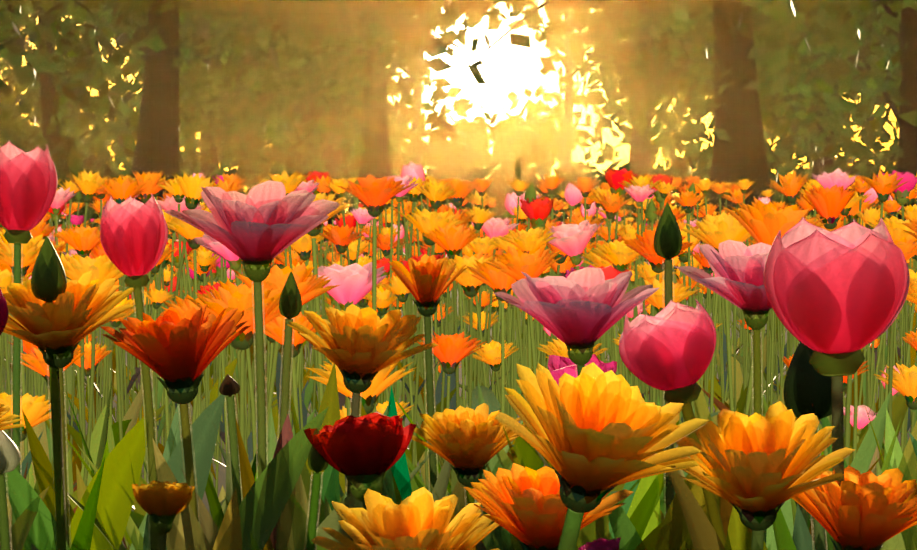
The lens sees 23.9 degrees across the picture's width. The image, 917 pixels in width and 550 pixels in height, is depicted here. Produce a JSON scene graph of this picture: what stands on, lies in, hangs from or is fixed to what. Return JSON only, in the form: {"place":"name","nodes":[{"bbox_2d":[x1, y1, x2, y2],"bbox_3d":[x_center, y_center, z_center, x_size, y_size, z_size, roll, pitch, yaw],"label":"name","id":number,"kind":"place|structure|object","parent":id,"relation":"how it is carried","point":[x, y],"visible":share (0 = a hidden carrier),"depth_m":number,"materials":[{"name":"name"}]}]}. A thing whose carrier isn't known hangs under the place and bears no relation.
{"place":"outdoors","nodes":[
{"label":"outdoors","id":0,"kind":"place"},
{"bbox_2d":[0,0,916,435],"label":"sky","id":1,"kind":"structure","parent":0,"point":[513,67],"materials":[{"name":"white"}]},
{"bbox_2d":[5,260,914,547],"bbox_3d":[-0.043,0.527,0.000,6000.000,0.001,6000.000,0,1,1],"label":"ground","id":2,"kind":"structure","parent":0,"point":[223,476],"depth_m":7.11,"materials":[{"name":"green plant"}]},
{"bbox_2d":[0,430,20,549],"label":"flower bud","id":3,"kind":"object","parent":2,"relation":"on","point":[10,457],"visible":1,"depth_m":1.11,"materials":[{"name":"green plant"}]},
{"bbox_2d":[0,404,25,430],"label":"flower","id":4,"kind":"object","parent":2,"relation":"on","point":[4,420],"visible":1,"depth_m":1.10,"materials":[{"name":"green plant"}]},
{"bbox_2d":[0,288,49,549],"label":"tulip","id":5,"kind":"object","parent":2,"relation":"on","point":[20,528],"visible":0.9,"depth_m":1.29,"materials":[{"name":"green plant"}]},
{"bbox_2d":[0,140,57,524],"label":"tulip","id":6,"kind":"object","parent":2,"relation":"on","point":[28,184],"visible":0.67,"depth_m":1.44,"materials":[{"name":"pink plant"}]},
{"bbox_2d":[31,236,67,549],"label":"bud","id":7,"kind":"object","parent":2,"relation":"on","point":[48,281],"visible":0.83,"depth_m":1.29,"materials":[{"name":"green plant"}]},
{"bbox_2d":[0,21,106,147],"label":"tree","id":8,"kind":"object","parent":2,"relation":"on","point":[29,116],"depth_m":99.86,"materials":[{"name":"green plant"}]},
{"bbox_2d":[0,0,134,167],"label":"tree","id":9,"kind":"object","parent":2,"relation":"on","point":[48,91],"depth_m":59.96,"materials":[{"name":"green plant"}]},
{"bbox_2d":[2,271,154,549],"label":"calendula","id":10,"kind":"object","parent":2,"relation":"on","point":[69,320],"visible":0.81,"depth_m":1.30,"materials":[{"name":"orange plant"}]},
{"bbox_2d":[0,6,183,179],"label":"tree","id":11,"kind":"object","parent":2,"relation":"on","point":[69,119],"depth_m":94.46,"materials":[{"name":"green plant"}]},
{"bbox_2d":[0,0,195,177],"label":"tree","id":12,"kind":"object","parent":2,"relation":"on","point":[73,164],"depth_m":27.35,"materials":[{"name":"green plant"}]},
{"bbox_2d":[100,194,225,549],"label":"tulip","id":13,"kind":"object","parent":2,"relation":"on","point":[133,235],"visible":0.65,"depth_m":1.29,"materials":[{"name":"pink plant"}]},
{"bbox_2d":[132,480,194,549],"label":"flower","id":14,"kind":"object","parent":2,"relation":"on","point":[165,503],"visible":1,"depth_m":1.11,"materials":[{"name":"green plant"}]},
{"bbox_2d":[100,304,328,549],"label":"calendula","id":15,"kind":"object","parent":2,"relation":"on","point":[175,350],"visible":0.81,"depth_m":1.21,"materials":[{"name":"orange plant"}]},
{"bbox_2d":[0,0,459,265],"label":"tree","id":16,"kind":"object","parent":2,"relation":"on","point":[157,150],"depth_m":30.26,"materials":[{"name":"green plant"}]},
{"bbox_2d":[219,374,242,505],"bbox_3d":[-0.141,0.283,1.372,0.109,0.446,0.111,0,1,18],"label":"bud","id":17,"kind":"object","parent":2,"relation":"on","point":[229,388],"visible":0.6,"depth_m":1.32,"materials":[{"name":"green plant"}]},
{"bbox_2d":[115,13,399,180],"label":"tree","id":18,"kind":"object","parent":2,"relation":"on","point":[224,112],"depth_m":61.66,"materials":[{"name":"green plant"}]},
{"bbox_2d":[85,15,436,190],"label":"tree","id":19,"kind":"object","parent":2,"relation":"on","point":[195,129],"depth_m":96.24,"materials":[{"name":"green plant"}]},
{"bbox_2d":[164,180,361,549],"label":"pink daisy","id":20,"kind":"object","parent":2,"relation":"on","point":[258,228],"visible":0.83,"depth_m":1.29,"materials":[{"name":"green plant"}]},
{"bbox_2d":[224,271,301,549],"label":"bud","id":21,"kind":"object","parent":2,"relation":"on","point":[290,303],"visible":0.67,"depth_m":1.31,"materials":[{"name":"green plant"}]},
{"bbox_2d":[27,0,500,263],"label":"tree","id":22,"kind":"object","parent":2,"relation":"on","point":[331,165],"depth_m":41.79,"materials":[{"name":"brown plant"}]},
{"bbox_2d":[250,432,327,549],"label":"flower bud","id":23,"kind":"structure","parent":2,"relation":"on","point":[296,527],"depth_m":1.27,"materials":[{"name":"green plant"}]},
{"bbox_2d":[7,0,583,254],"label":"tree","id":24,"kind":"object","parent":2,"relation":"on","point":[373,151],"depth_m":35.83,"materials":[{"name":"green plant"}]},
{"bbox_2d":[123,15,478,210],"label":"tree","id":25,"kind":"object","parent":2,"relation":"on","point":[348,151],"depth_m":60.34,"materials":[{"name":"brown plant"}]},
{"bbox_2d":[303,411,416,548],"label":"flower","id":26,"kind":"object","parent":2,"relation":"on","point":[363,454],"visible":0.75,"depth_m":1.23,"materials":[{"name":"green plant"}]},
{"bbox_2d":[286,304,437,549],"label":"calendula","id":27,"kind":"object","parent":2,"relation":"on","point":[359,348],"visible":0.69,"depth_m":1.28,"materials":[{"name":"orange plant"}]},
{"bbox_2d":[310,487,499,549],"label":"flower","id":28,"kind":"object","parent":2,"relation":"on","point":[419,519],"visible":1,"depth_m":0.94,"materials":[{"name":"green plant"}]},
{"bbox_2d":[388,254,467,516],"bbox_3d":[-0.021,0.244,1.543,0.112,0.518,0.243,0,1,13],"label":"calendula","id":29,"kind":"object","parent":2,"relation":"on","point":[424,280],"visible":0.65,"depth_m":1.54,"materials":[{"name":"orange plant"}]},
{"bbox_2d":[4,129,898,261],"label":"shrubs","id":30,"kind":"object","parent":2,"relation":"on","point":[189,165],"depth_m":47.50,"materials":[{"name":"green plant"}]},
{"bbox_2d":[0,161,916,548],"bbox_3d":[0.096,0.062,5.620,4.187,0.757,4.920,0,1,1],"label":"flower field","id":31,"kind":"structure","parent":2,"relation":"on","point":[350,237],"depth_m":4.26,"materials":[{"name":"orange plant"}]},
{"bbox_2d":[6,353,916,549],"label":"greenery","id":32,"kind":"object","parent":2,"relation":"on","point":[644,509],"visible":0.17,"depth_m":1.45,"materials":[{"name":"green plant"}]},
{"bbox_2d":[412,403,527,549],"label":"calendula","id":33,"kind":"object","parent":2,"relation":"on","point":[467,443],"visible":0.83,"depth_m":1.27,"materials":[{"name":"orange plant"}]},
{"bbox_2d":[345,0,619,178],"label":"tree","id":34,"kind":"object","parent":2,"relation":"on","point":[453,92],"depth_m":97.56,"materials":[{"name":"yellow plant"}]},
{"bbox_2d":[394,0,689,183],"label":"tree","id":35,"kind":"object","parent":2,"relation":"on","point":[535,122],"depth_m":92.22,"materials":[{"name":"yellow plant"}]},
{"bbox_2d":[463,463,632,549],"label":"flower","id":36,"kind":"object","parent":2,"relation":"on","point":[526,507],"visible":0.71,"depth_m":0.93,"materials":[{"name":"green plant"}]},
{"bbox_2d":[493,267,662,549],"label":"pink daisy","id":37,"kind":"object","parent":2,"relation":"on","point":[580,312],"visible":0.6,"depth_m":1.27,"materials":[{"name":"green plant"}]},
{"bbox_2d":[578,537,620,549],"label":"flower","id":38,"kind":"object","parent":2,"relation":"on","point":[603,544],"visible":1,"depth_m":1.08,"materials":[{"name":"purple plant"}]},
{"bbox_2d":[495,362,708,549],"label":"yellow flower","id":39,"kind":"object","parent":2,"relation":"on","point":[595,436],"visible":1,"depth_m":0.60,"materials":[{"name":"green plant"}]},
{"bbox_2d":[487,0,799,205],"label":"tree","id":40,"kind":"object","parent":2,"relation":"on","point":[611,106],"depth_m":56.77,"materials":[{"name":"yellow plant"}]},
{"bbox_2d":[410,0,912,243],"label":"tree","id":41,"kind":"object","parent":2,"relation":"on","point":[731,53],"depth_m":29.49,"materials":[{"name":"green plant"}]},
{"bbox_2d":[606,202,720,549],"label":"bud","id":42,"kind":"object","parent":2,"relation":"on","point":[674,534],"visible":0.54,"depth_m":1.28,"materials":[{"name":"green plant"}]},
{"bbox_2d":[619,299,767,549],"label":"tulip","id":43,"kind":"object","parent":2,"relation":"on","point":[669,349],"visible":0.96,"depth_m":0.93,"materials":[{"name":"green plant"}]},
{"bbox_2d":[535,0,902,219],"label":"tree","id":44,"kind":"object","parent":2,"relation":"on","point":[869,135],"depth_m":40.76,"materials":[{"name":"green plant"}]},
{"bbox_2d":[545,0,916,268],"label":"tree","id":45,"kind":"object","parent":2,"relation":"on","point":[902,25],"depth_m":30.79,"materials":[{"name":"green plant"}]},
{"bbox_2d":[673,240,793,549],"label":"pink daisy","id":46,"kind":"object","parent":2,"relation":"on","point":[737,267],"visible":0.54,"depth_m":1.40,"materials":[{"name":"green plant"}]},
{"bbox_2d":[614,0,889,193],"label":"tree","id":47,"kind":"object","parent":2,"relation":"on","point":[685,120],"depth_m":98.90,"materials":[{"name":"green plant"}]},
{"bbox_2d":[675,401,854,549],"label":"yellow flower","id":48,"kind":"object","parent":2,"relation":"on","point":[757,469],"visible":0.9,"depth_m":0.83,"materials":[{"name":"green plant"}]},
{"bbox_2d":[783,341,831,549],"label":"bud","id":49,"kind":"object","parent":2,"relation":"on","point":[807,388],"visible":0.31,"depth_m":1.03,"materials":[{"name":"green plant"}]},
{"bbox_2d":[764,217,909,549],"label":"tulip","id":50,"kind":"object","parent":2,"relation":"on","point":[836,298],"visible":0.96,"depth_m":0.86,"materials":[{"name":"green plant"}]},
{"bbox_2d":[776,3,899,176],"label":"tree","id":51,"kind":"object","parent":2,"relation":"on","point":[879,146],"depth_m":55.65,"materials":[{"name":"green plant"}]},
{"bbox_2d":[792,466,916,549],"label":"flower","id":52,"kind":"object","parent":2,"relation":"on","point":[855,509],"visible":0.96,"depth_m":0.87,"materials":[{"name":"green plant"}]}
]}

